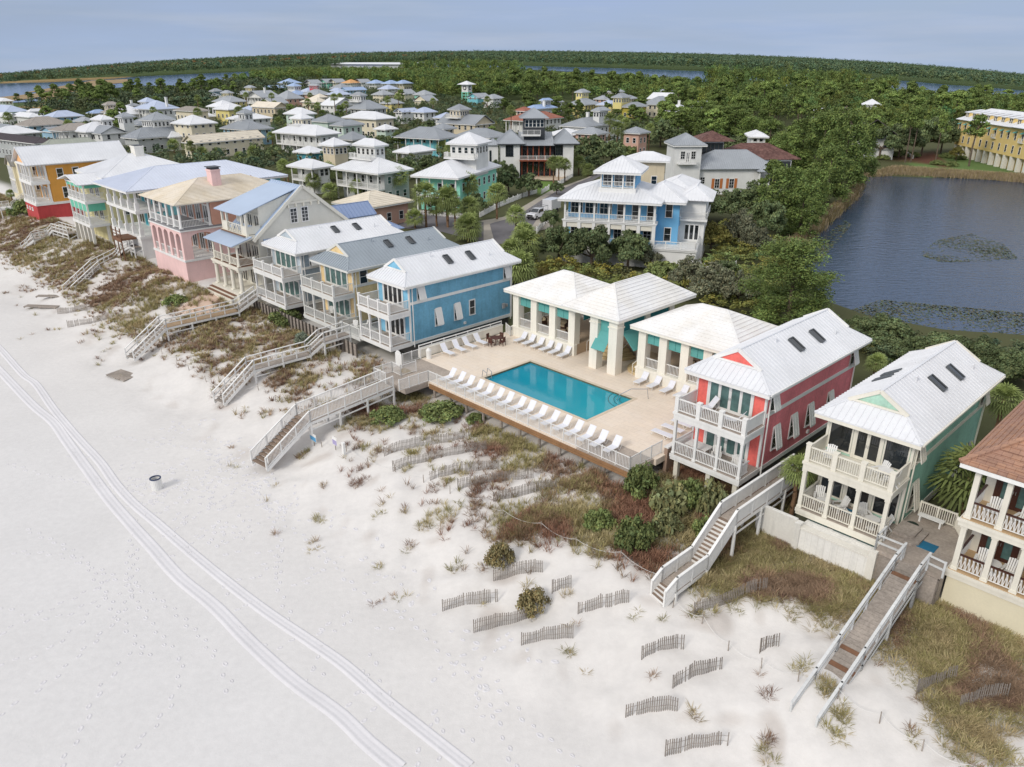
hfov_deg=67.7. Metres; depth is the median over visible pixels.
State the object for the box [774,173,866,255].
reeds
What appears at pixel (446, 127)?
house
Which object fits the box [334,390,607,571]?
dune grass
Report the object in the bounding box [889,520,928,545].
deck steps
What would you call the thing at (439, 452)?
sand fence
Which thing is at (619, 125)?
palm tree
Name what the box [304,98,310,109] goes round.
palm tree
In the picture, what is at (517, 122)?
house
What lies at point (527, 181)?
oak tree
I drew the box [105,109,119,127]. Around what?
pine tree
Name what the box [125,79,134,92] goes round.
pine tree
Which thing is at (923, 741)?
rope fence
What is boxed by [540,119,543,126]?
window
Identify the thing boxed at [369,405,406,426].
shrub
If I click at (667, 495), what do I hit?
shrub
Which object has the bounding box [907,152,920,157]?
shrub
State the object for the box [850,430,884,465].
glass door
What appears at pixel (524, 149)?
glass door
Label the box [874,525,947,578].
deck railing
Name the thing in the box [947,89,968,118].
pine tree
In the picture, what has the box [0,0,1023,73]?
sky
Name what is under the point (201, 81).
pine tree
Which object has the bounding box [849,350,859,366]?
window
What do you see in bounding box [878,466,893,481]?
side table
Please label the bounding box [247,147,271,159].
oak tree
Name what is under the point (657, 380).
sun lounger
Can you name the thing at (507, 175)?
oak tree
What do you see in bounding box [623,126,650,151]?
house
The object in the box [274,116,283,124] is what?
palm tree
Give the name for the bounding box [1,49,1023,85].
woods
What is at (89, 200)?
townhouse
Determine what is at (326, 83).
house
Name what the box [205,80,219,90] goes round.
pine tree
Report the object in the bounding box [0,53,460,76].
woods
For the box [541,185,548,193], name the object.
picket fence
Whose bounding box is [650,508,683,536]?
shrub
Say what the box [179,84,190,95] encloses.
pine tree
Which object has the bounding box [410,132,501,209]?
house
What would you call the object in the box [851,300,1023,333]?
lily pads
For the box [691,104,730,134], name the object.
pine tree
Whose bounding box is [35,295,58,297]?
wooden pallet
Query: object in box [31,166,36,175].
window
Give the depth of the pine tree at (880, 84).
411.51 m
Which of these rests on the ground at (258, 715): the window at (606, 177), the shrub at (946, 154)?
the shrub at (946, 154)
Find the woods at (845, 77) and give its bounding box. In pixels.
[702,62,900,89]
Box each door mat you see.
[398,368,411,373]
[917,540,938,552]
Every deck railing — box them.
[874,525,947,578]
[918,500,960,534]
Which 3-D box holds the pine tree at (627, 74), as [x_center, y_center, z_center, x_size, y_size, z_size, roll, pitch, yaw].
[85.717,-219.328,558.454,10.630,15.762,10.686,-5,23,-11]
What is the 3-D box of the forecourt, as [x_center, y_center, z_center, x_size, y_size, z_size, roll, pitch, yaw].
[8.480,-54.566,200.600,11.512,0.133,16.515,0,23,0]
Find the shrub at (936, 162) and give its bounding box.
[929,160,945,164]
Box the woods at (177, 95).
[21,75,329,110]
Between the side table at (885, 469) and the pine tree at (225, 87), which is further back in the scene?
the pine tree at (225, 87)
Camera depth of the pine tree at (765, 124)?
233.72 m
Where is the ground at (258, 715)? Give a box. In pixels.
[0,51,1023,766]
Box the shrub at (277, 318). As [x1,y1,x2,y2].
[267,307,303,327]
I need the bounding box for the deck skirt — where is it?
[873,554,944,604]
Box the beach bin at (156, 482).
[149,475,162,490]
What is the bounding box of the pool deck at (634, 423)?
[421,332,691,465]
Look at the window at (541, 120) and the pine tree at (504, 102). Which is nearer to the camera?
the window at (541, 120)
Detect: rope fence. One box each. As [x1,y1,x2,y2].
[0,257,309,427]
[321,442,665,578]
[672,598,799,681]
[837,688,974,766]
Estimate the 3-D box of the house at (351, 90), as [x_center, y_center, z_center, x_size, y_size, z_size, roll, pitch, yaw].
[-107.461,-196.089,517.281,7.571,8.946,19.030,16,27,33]
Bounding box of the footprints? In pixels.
[0,418,580,766]
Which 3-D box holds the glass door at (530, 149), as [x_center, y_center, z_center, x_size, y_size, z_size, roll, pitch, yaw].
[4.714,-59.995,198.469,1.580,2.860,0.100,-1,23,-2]
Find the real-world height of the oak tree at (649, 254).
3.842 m
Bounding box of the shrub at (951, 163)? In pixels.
[944,160,959,166]
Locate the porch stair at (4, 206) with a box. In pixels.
[0,194,24,218]
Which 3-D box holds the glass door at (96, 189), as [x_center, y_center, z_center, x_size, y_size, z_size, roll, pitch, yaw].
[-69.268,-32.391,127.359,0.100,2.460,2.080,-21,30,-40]
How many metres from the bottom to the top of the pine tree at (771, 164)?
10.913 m
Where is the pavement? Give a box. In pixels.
[482,174,594,239]
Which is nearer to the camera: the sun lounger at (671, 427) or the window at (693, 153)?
the sun lounger at (671, 427)
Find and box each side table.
[817,497,830,510]
[865,515,880,530]
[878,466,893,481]
[984,558,1001,575]
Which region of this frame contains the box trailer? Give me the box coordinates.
[542,197,560,211]
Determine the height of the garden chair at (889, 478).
1.050 m
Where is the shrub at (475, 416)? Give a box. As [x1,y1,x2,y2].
[465,411,486,425]
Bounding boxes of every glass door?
[39,166,43,178]
[40,185,45,198]
[44,186,48,199]
[94,187,99,196]
[99,210,104,219]
[140,214,145,223]
[180,205,186,216]
[187,205,193,218]
[192,233,198,247]
[194,204,201,220]
[199,232,206,250]
[201,203,208,223]
[206,233,212,252]
[238,244,243,256]
[242,270,248,281]
[245,241,252,259]
[246,212,253,225]
[250,242,260,260]
[250,269,259,286]
[252,213,259,226]
[274,250,297,270]
[279,280,300,296]
[324,266,348,289]
[327,299,350,317]
[382,283,403,305]
[385,317,405,337]
[522,147,526,157]
[522,163,526,174]
[528,147,532,157]
[528,163,531,172]
[534,147,537,157]
[534,163,537,174]
[539,147,543,157]
[539,163,543,174]
[545,147,549,157]
[545,163,548,174]
[682,223,700,240]
[685,152,690,162]
[702,143,723,153]
[703,430,749,462]
[706,381,754,418]
[841,485,872,512]
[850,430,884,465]
[977,534,1019,565]
[992,479,1023,512]
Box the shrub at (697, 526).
[691,513,709,536]
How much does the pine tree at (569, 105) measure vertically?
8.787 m
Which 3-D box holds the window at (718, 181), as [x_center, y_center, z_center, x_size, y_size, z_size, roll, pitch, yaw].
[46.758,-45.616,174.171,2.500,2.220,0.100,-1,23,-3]
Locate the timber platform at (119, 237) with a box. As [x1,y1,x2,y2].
[110,225,135,259]
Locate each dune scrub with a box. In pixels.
[0,193,391,415]
[451,463,799,595]
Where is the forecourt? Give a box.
[534,175,567,179]
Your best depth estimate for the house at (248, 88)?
505.79 m
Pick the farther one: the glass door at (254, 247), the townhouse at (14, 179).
the townhouse at (14, 179)
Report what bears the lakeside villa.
on the ground at (258, 715)
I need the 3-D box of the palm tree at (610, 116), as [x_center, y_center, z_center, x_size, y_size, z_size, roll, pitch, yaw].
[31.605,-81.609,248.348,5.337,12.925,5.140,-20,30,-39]
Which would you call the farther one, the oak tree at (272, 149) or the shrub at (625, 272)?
the oak tree at (272, 149)
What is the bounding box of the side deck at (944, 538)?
[876,503,971,579]
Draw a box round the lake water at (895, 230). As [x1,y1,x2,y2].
[803,176,1023,334]
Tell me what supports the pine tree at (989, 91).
on the ground at (258, 715)
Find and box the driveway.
[532,209,554,230]
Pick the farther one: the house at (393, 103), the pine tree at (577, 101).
the house at (393, 103)
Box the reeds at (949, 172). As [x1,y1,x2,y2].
[864,164,1023,182]
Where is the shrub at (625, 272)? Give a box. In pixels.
[611,267,634,278]
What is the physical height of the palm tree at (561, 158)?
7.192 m
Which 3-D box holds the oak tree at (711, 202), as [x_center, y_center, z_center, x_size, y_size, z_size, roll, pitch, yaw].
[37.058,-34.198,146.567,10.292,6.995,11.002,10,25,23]
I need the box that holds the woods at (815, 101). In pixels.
[413,69,1023,129]
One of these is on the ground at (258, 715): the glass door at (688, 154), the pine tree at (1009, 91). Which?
the pine tree at (1009, 91)
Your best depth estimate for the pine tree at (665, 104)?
275.94 m
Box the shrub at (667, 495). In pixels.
[648,479,687,517]
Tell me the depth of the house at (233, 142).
239.25 m
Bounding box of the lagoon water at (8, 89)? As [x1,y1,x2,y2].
[0,64,1023,102]
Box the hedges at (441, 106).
[3,86,669,173]
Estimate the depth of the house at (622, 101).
327.48 m
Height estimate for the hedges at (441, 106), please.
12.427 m
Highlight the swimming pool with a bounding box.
[480,360,637,421]
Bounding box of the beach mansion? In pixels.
[557,155,716,266]
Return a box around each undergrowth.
[514,218,801,316]
[855,327,1023,378]
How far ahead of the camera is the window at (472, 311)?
84.56 m
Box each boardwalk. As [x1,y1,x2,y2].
[20,221,78,248]
[62,240,141,289]
[124,286,257,361]
[212,322,351,405]
[249,369,395,471]
[650,453,807,607]
[789,542,931,727]
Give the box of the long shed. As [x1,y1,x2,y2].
[331,62,436,68]
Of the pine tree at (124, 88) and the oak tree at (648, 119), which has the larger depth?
the pine tree at (124, 88)
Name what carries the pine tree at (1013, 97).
on the ground at (258, 715)
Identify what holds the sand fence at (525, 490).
on the ground at (258, 715)
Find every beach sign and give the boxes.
[310,433,316,445]
[332,436,336,449]
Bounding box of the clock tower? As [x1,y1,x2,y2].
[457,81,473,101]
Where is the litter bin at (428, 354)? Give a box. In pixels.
[426,348,431,358]
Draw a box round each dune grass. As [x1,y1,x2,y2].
[1,260,318,448]
[224,401,986,766]
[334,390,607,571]
[679,517,1023,766]
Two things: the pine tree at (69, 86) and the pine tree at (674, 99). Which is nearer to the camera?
the pine tree at (674, 99)
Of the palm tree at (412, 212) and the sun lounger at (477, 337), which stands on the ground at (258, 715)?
the palm tree at (412, 212)
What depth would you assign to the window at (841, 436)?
49.44 m
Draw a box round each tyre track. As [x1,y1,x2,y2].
[0,345,473,766]
[0,365,405,766]
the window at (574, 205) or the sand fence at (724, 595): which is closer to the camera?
the sand fence at (724, 595)
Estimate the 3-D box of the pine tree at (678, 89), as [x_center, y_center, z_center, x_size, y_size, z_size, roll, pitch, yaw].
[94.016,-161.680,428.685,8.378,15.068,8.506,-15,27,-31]
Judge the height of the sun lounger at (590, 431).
1.047 m
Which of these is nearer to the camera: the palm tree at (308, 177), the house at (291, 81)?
the palm tree at (308, 177)
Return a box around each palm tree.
[2,111,13,123]
[4,189,14,199]
[62,119,71,124]
[149,106,156,112]
[165,138,180,152]
[185,140,196,154]
[192,107,202,115]
[193,145,207,158]
[194,95,200,106]
[234,105,242,114]
[234,151,245,161]
[243,92,248,105]
[245,144,256,156]
[266,131,275,144]
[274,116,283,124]
[276,158,287,180]
[281,163,292,181]
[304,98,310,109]
[304,172,321,189]
[314,101,320,110]
[320,182,339,199]
[325,160,340,179]
[330,93,337,110]
[342,100,348,113]
[348,178,362,193]
[384,96,390,105]
[390,167,408,187]
[394,93,401,107]
[405,208,425,227]
[410,179,439,226]
[426,201,445,225]
[430,98,436,107]
[434,183,463,226]
[435,140,448,154]
[436,193,456,226]
[443,145,449,151]
[446,198,464,226]
[451,212,482,241]
[456,211,483,233]
[460,194,480,214]
[462,170,479,195]
[484,95,489,113]
[484,182,508,218]
[501,237,528,268]
[504,203,525,226]
[506,105,516,126]
[509,227,542,258]
[510,247,537,284]
[511,221,536,243]
[546,155,561,182]
[556,155,565,180]
[560,158,572,176]
[573,154,585,174]
[581,163,594,175]
[603,113,616,140]
[609,119,626,158]
[617,114,625,136]
[621,117,631,129]
[645,123,654,150]
[778,453,816,515]
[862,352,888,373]
[924,441,986,517]
[985,382,1023,427]
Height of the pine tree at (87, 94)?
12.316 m
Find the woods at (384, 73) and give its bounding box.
[232,65,501,84]
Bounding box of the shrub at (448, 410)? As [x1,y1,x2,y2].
[418,400,464,423]
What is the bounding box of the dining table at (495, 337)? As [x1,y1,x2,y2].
[490,335,501,345]
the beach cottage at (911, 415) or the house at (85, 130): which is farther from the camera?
the house at (85, 130)
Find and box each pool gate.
[402,348,420,363]
[506,323,512,335]
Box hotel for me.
[954,108,1023,172]
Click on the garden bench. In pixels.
(941, 522)
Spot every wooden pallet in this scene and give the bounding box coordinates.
[23,304,59,308]
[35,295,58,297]
[106,369,132,381]
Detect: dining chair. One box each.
[488,338,494,346]
[499,336,505,345]
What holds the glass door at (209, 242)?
in the townhouse at (195, 220)
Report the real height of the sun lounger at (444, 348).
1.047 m
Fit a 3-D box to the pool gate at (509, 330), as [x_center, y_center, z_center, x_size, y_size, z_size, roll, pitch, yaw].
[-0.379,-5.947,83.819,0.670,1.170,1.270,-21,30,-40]
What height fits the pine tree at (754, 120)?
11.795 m
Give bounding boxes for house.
[0,98,13,105]
[0,105,26,112]
[0,112,16,124]
[0,125,42,136]
[0,133,48,157]
[13,108,43,122]
[14,116,64,137]
[39,126,58,138]
[44,110,84,122]
[48,122,84,138]
[72,117,92,122]
[73,114,114,138]
[86,109,103,115]
[90,112,135,149]
[100,101,115,115]
[103,105,140,123]
[120,112,175,152]
[128,100,138,106]
[133,97,179,120]
[134,118,142,128]
[166,131,182,150]
[170,115,217,149]
[173,106,210,119]
[181,130,264,159]
[206,100,240,114]
[208,113,215,120]
[209,88,221,98]
[211,90,248,106]
[212,103,242,124]
[219,109,273,144]
[225,113,272,125]
[236,85,255,96]
[244,87,277,105]
[250,101,287,121]
[261,97,288,103]
[272,113,341,153]
[275,90,304,108]
[278,78,301,84]
[283,107,316,124]
[286,137,350,193]
[287,83,303,96]
[292,146,322,160]
[300,93,327,110]
[303,79,322,87]
[303,83,327,98]
[311,114,345,129]
[319,79,331,88]
[319,97,352,115]
[325,88,350,97]
[329,78,344,86]
[329,83,350,88]
[329,119,364,136]
[330,138,413,198]
[331,190,414,223]
[338,131,366,150]
[341,87,366,93]
[341,111,396,137]
[342,79,359,86]
[347,92,388,113]
[355,79,369,88]
[365,80,383,88]
[371,90,394,102]
[373,124,398,142]
[378,85,399,92]
[379,98,403,113]
[381,80,396,86]
[392,144,435,163]
[393,107,416,123]
[393,126,459,156]
[394,89,415,99]
[395,80,413,88]
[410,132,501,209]
[411,107,437,122]
[412,90,435,97]
[413,95,437,108]
[432,112,446,124]
[433,123,456,132]
[436,104,494,133]
[457,128,503,149]
[466,93,487,106]
[481,94,503,107]
[488,107,579,176]
[503,111,563,132]
[515,107,530,114]
[528,98,557,112]
[552,128,577,137]
[559,106,622,142]
[568,89,598,117]
[572,127,608,140]
[594,95,606,102]
[595,100,620,113]
[605,88,636,101]
[611,93,648,118]
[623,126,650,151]
[626,151,670,183]
[646,96,665,116]
[647,92,677,99]
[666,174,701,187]
[744,130,768,142]
[861,99,881,108]
[940,400,1023,637]
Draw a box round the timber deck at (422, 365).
[372,359,653,471]
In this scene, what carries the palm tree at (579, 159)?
on the ground at (258, 715)
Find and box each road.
[399,213,483,241]
[490,174,600,243]
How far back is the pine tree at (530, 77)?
484.71 m
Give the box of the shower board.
[395,350,401,368]
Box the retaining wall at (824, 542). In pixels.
[755,505,878,581]
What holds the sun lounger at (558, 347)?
on the pool deck at (634, 423)
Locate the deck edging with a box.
[429,384,629,477]
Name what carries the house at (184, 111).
on the ground at (258, 715)
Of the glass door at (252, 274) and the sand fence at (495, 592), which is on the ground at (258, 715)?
the sand fence at (495, 592)
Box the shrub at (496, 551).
[483,540,515,570]
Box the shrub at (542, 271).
[535,259,602,278]
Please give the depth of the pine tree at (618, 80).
479.72 m
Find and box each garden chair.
[326,306,333,316]
[350,320,358,330]
[711,445,721,460]
[730,454,741,470]
[813,485,825,503]
[822,444,837,458]
[831,495,850,513]
[857,502,872,522]
[870,460,891,479]
[874,514,894,531]
[882,471,901,488]
[973,547,988,565]
[984,496,1002,519]
[999,557,1018,580]
[1011,507,1023,524]
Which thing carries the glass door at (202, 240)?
in the townhouse at (195, 220)
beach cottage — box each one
[252,214,403,312]
[300,226,458,330]
[357,238,520,355]
[669,308,872,493]
[795,340,1005,545]
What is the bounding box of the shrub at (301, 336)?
[293,331,310,343]
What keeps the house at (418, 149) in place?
on the ground at (258, 715)
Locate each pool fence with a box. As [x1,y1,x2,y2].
[373,360,416,382]
[398,370,662,470]
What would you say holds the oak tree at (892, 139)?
on the ground at (258, 715)
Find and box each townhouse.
[4,137,96,199]
[11,140,126,219]
[57,144,179,244]
[92,160,287,258]
[138,165,268,281]
[203,179,404,305]
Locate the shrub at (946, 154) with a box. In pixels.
[938,152,952,157]
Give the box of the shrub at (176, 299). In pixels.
[161,293,187,306]
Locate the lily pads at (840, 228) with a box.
[812,221,850,265]
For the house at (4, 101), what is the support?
on the ground at (258, 715)
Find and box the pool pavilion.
[503,270,777,392]
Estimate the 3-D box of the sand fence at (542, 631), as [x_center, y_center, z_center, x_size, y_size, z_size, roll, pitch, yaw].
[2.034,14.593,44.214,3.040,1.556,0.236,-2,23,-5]
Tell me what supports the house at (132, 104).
on the ground at (258, 715)
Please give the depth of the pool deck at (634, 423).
69.46 m
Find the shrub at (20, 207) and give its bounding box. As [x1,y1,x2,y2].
[5,198,27,216]
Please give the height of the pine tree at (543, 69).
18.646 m
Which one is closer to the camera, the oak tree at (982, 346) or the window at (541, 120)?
the oak tree at (982, 346)
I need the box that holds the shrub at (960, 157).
[953,155,967,159]
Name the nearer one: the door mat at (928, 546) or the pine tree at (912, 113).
the door mat at (928, 546)
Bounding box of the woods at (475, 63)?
[398,58,525,71]
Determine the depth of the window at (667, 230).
114.32 m
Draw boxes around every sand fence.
[56,304,87,313]
[66,312,108,326]
[383,430,468,455]
[392,440,485,470]
[430,460,498,480]
[442,589,497,611]
[457,467,531,488]
[473,607,534,632]
[493,478,556,501]
[493,559,542,580]
[521,623,573,645]
[552,575,570,592]
[578,589,628,613]
[625,695,677,717]
[641,634,684,659]
[665,731,729,756]
[672,657,722,688]
[694,578,767,614]
[759,633,779,653]
[916,665,957,694]
[959,682,1010,707]
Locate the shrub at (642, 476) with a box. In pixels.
[621,460,660,500]
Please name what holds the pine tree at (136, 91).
on the ground at (258, 715)
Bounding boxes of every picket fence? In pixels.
[408,209,462,217]
[479,189,536,216]
[536,221,546,231]
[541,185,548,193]
[558,173,571,183]
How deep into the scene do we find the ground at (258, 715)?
47.51 m
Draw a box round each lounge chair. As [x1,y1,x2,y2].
[542,316,546,324]
[560,319,567,328]
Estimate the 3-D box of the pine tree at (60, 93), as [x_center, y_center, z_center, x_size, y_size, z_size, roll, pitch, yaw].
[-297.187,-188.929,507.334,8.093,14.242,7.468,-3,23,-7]
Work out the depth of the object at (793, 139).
190.45 m
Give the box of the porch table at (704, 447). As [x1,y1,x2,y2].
[685,439,712,458]
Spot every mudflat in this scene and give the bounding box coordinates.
[0,84,95,99]
[24,79,127,92]
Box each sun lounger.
[439,367,456,383]
[440,342,454,354]
[451,339,466,353]
[453,371,465,383]
[457,375,475,389]
[461,336,476,349]
[466,379,484,395]
[473,332,487,346]
[476,382,494,397]
[489,387,504,403]
[496,391,514,406]
[507,395,526,411]
[513,331,527,343]
[521,334,536,345]
[521,399,536,418]
[529,404,548,419]
[530,337,544,349]
[539,340,553,351]
[541,409,560,424]
[547,343,562,355]
[552,414,572,430]
[556,345,571,359]
[564,419,584,438]
[576,424,596,441]
[589,429,608,448]
[603,434,622,455]
[633,371,648,384]
[646,375,662,388]
[651,428,672,439]
[659,380,675,393]
[661,423,684,432]
[670,419,691,429]
[672,384,689,396]
[692,396,719,410]
[725,411,746,426]
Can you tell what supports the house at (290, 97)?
on the ground at (258, 715)
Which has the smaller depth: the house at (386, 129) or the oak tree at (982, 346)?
the oak tree at (982, 346)
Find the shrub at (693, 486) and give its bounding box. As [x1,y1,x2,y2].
[676,477,704,509]
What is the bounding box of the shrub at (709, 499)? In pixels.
[694,476,728,516]
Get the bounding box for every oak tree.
[199,154,216,161]
[215,120,223,132]
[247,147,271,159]
[263,144,283,160]
[272,109,286,125]
[377,135,394,143]
[395,127,405,132]
[398,157,420,174]
[407,119,417,127]
[416,100,429,107]
[417,155,437,169]
[425,120,435,126]
[470,192,487,213]
[492,159,505,172]
[496,164,519,194]
[499,100,517,109]
[515,172,542,195]
[536,225,573,257]
[540,209,561,226]
[549,181,564,194]
[562,225,617,263]
[574,138,585,162]
[575,134,607,156]
[581,154,604,169]
[597,139,627,160]
[609,229,652,268]
[614,146,637,157]
[624,121,637,129]
[634,247,663,263]
[641,115,653,124]
[643,261,682,278]
[646,118,678,147]
[667,254,706,287]
[669,128,687,138]
[686,260,740,302]
[696,127,711,134]
[703,220,733,253]
[708,189,726,212]
[709,260,738,273]
[710,188,755,218]
[713,269,761,299]
[722,207,761,245]
[723,137,740,148]
[735,135,746,142]
[736,179,780,222]
[738,225,775,249]
[746,199,787,231]
[843,314,870,332]
[852,312,914,344]
[867,126,904,157]
[889,335,929,356]
[893,123,926,157]
[909,116,950,154]
[914,331,964,347]
[928,120,960,152]
[949,146,965,160]
[956,335,999,359]
[977,347,1022,382]
[997,350,1023,396]
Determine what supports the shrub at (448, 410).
on the ground at (258, 715)
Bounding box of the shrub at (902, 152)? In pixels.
[900,149,910,155]
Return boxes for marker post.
[341,442,345,455]
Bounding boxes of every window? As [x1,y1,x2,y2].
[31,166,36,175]
[55,168,63,176]
[62,186,68,197]
[72,166,78,173]
[289,207,297,223]
[300,206,309,221]
[308,253,318,266]
[324,168,328,175]
[359,270,368,284]
[361,174,364,181]
[369,175,372,182]
[387,176,391,183]
[387,212,391,220]
[399,210,403,218]
[403,188,406,196]
[416,286,426,300]
[434,307,443,326]
[452,146,455,153]
[454,302,462,320]
[469,299,475,315]
[489,150,491,161]
[503,266,510,279]
[505,145,512,156]
[525,119,528,126]
[529,119,532,126]
[536,119,539,126]
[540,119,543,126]
[555,145,562,156]
[571,202,582,212]
[585,202,597,213]
[599,203,611,213]
[603,174,611,184]
[613,227,621,237]
[614,175,622,185]
[616,204,623,218]
[625,175,633,185]
[631,205,638,219]
[643,231,651,239]
[646,206,653,220]
[651,176,656,183]
[663,227,670,241]
[665,204,672,217]
[680,151,685,158]
[691,151,695,158]
[711,178,722,188]
[726,178,737,187]
[768,394,780,412]
[770,422,782,450]
[787,411,799,438]
[804,401,815,427]
[819,476,843,499]
[826,389,834,403]
[826,422,854,453]
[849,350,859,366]
[870,491,901,520]
[880,439,911,470]
[905,478,919,512]
[912,447,926,464]
[978,392,989,406]
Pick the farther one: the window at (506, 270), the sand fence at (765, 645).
the window at (506, 270)
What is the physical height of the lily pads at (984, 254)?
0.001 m
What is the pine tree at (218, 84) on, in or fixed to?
on the ground at (258, 715)
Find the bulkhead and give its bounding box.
[253,301,357,357]
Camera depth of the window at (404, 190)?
167.08 m
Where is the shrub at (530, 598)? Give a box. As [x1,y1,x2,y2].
[515,584,551,619]
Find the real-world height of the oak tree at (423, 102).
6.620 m
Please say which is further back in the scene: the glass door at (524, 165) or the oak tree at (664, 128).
the oak tree at (664, 128)
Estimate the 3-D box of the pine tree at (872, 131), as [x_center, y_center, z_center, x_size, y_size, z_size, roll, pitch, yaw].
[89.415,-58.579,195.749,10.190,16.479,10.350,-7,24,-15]
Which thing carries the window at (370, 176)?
in the house at (370, 166)
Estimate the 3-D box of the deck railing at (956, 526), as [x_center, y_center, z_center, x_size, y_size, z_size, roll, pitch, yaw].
[27.221,8.539,47.971,0.887,1.180,3.244,-9,25,-21]
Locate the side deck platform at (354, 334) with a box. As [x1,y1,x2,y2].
[339,316,376,340]
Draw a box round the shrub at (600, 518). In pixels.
[583,507,617,532]
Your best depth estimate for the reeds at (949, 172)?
217.19 m
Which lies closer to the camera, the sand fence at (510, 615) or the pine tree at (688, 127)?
the sand fence at (510, 615)
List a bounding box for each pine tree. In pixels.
[13,93,22,103]
[34,85,46,103]
[36,88,47,103]
[38,105,52,115]
[43,92,54,100]
[49,83,58,96]
[57,88,67,99]
[60,91,71,110]
[65,83,74,92]
[73,78,84,89]
[77,86,83,92]
[81,91,92,110]
[83,82,93,106]
[87,85,95,91]
[89,91,97,108]
[93,87,108,105]
[95,78,105,86]
[101,86,108,94]
[105,82,119,99]
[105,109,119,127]
[113,101,126,118]
[120,81,131,90]
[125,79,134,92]
[132,88,142,96]
[133,77,142,88]
[146,82,155,87]
[154,78,169,94]
[174,81,182,86]
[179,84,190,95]
[189,78,200,89]
[194,74,206,89]
[194,97,202,105]
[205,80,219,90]
[213,77,222,88]
[220,85,229,90]
[229,81,236,88]
[286,104,293,110]
[319,109,325,115]
[334,104,345,115]
[390,132,406,153]
[397,89,404,99]
[481,75,490,89]
[494,75,505,91]
[497,97,509,109]
[506,66,519,82]
[506,75,515,84]
[515,66,522,89]
[521,92,536,104]
[523,68,533,82]
[524,101,532,106]
[525,73,538,90]
[526,83,536,94]
[539,75,548,93]
[540,66,547,90]
[551,96,561,108]
[551,108,561,118]
[556,95,563,110]
[559,72,566,93]
[561,102,574,113]
[562,109,573,120]
[566,82,577,100]
[570,68,583,82]
[572,99,580,118]
[574,103,583,114]
[587,69,596,81]
[591,76,600,83]
[602,71,616,87]
[603,79,612,93]
[604,86,619,111]
[611,74,622,87]
[612,109,621,114]
[623,72,632,80]
[626,104,639,119]
[631,71,643,96]
[632,108,647,123]
[634,96,647,104]
[648,74,658,87]
[653,100,664,119]
[655,100,675,139]
[658,78,670,86]
[661,86,671,92]
[663,104,684,126]
[664,93,680,103]
[669,96,681,104]
[670,110,689,128]
[671,76,683,87]
[673,81,684,98]
[682,107,706,135]
[683,100,697,121]
[684,88,698,101]
[690,99,710,125]
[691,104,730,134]
[692,76,703,85]
[700,108,725,135]
[706,87,726,105]
[709,118,727,135]
[715,89,727,105]
[717,73,728,81]
[717,77,727,88]
[722,102,754,136]
[724,80,736,95]
[730,94,750,126]
[732,71,744,87]
[733,115,769,141]
[735,235,844,325]
[738,90,748,95]
[745,85,754,92]
[750,89,762,115]
[753,164,813,230]
[754,81,772,103]
[756,118,786,144]
[757,159,784,190]
[758,109,770,124]
[761,92,778,115]
[768,79,779,110]
[769,72,781,88]
[769,88,785,117]
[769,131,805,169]
[771,97,789,120]
[778,181,827,236]
[781,116,825,167]
[784,124,796,140]
[788,74,801,87]
[790,92,809,120]
[791,87,803,110]
[793,167,833,214]
[798,110,843,181]
[800,80,812,89]
[807,143,856,203]
[815,105,852,152]
[817,76,830,87]
[818,110,874,187]
[819,84,835,102]
[820,80,837,100]
[835,97,853,109]
[837,84,844,90]
[845,121,880,181]
[850,82,864,92]
[865,79,877,95]
[866,114,882,129]
[871,78,889,99]
[877,110,889,126]
[881,91,900,105]
[885,97,901,109]
[896,89,908,107]
[901,104,925,162]
[904,80,919,97]
[904,95,925,113]
[907,103,930,162]
[922,89,933,94]
[926,95,937,106]
[931,92,954,110]
[933,109,952,159]
[936,85,948,94]
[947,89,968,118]
[954,98,974,107]
[961,113,991,165]
[968,84,983,93]
[969,89,985,109]
[983,84,993,90]
[983,89,994,95]
[1003,89,1014,96]
[1009,95,1017,101]
[1015,101,1023,111]
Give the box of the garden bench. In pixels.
[918,512,944,528]
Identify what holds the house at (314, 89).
on the ground at (258, 715)
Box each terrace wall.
[418,321,502,357]
[662,437,690,471]
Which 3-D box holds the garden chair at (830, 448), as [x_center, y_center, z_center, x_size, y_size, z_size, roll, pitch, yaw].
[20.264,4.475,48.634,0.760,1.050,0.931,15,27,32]
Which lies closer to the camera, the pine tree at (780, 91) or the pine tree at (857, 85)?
the pine tree at (780, 91)
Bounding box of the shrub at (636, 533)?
[613,513,657,555]
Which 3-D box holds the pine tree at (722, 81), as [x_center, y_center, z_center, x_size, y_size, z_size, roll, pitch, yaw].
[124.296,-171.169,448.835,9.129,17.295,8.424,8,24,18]
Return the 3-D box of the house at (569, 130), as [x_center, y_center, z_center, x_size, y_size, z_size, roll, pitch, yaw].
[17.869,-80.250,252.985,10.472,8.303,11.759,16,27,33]
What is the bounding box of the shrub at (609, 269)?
[595,262,617,274]
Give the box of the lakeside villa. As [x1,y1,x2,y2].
[664,131,800,193]
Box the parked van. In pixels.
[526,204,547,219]
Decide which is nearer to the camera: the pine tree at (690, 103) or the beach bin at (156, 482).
the beach bin at (156, 482)
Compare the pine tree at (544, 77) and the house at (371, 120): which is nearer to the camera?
the house at (371, 120)
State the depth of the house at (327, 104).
376.03 m
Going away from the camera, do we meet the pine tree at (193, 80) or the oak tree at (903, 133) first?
the oak tree at (903, 133)
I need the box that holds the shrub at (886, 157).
[876,154,890,159]
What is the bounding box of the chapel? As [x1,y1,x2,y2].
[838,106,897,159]
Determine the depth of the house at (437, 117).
297.80 m
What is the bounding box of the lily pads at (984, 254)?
[921,233,1015,261]

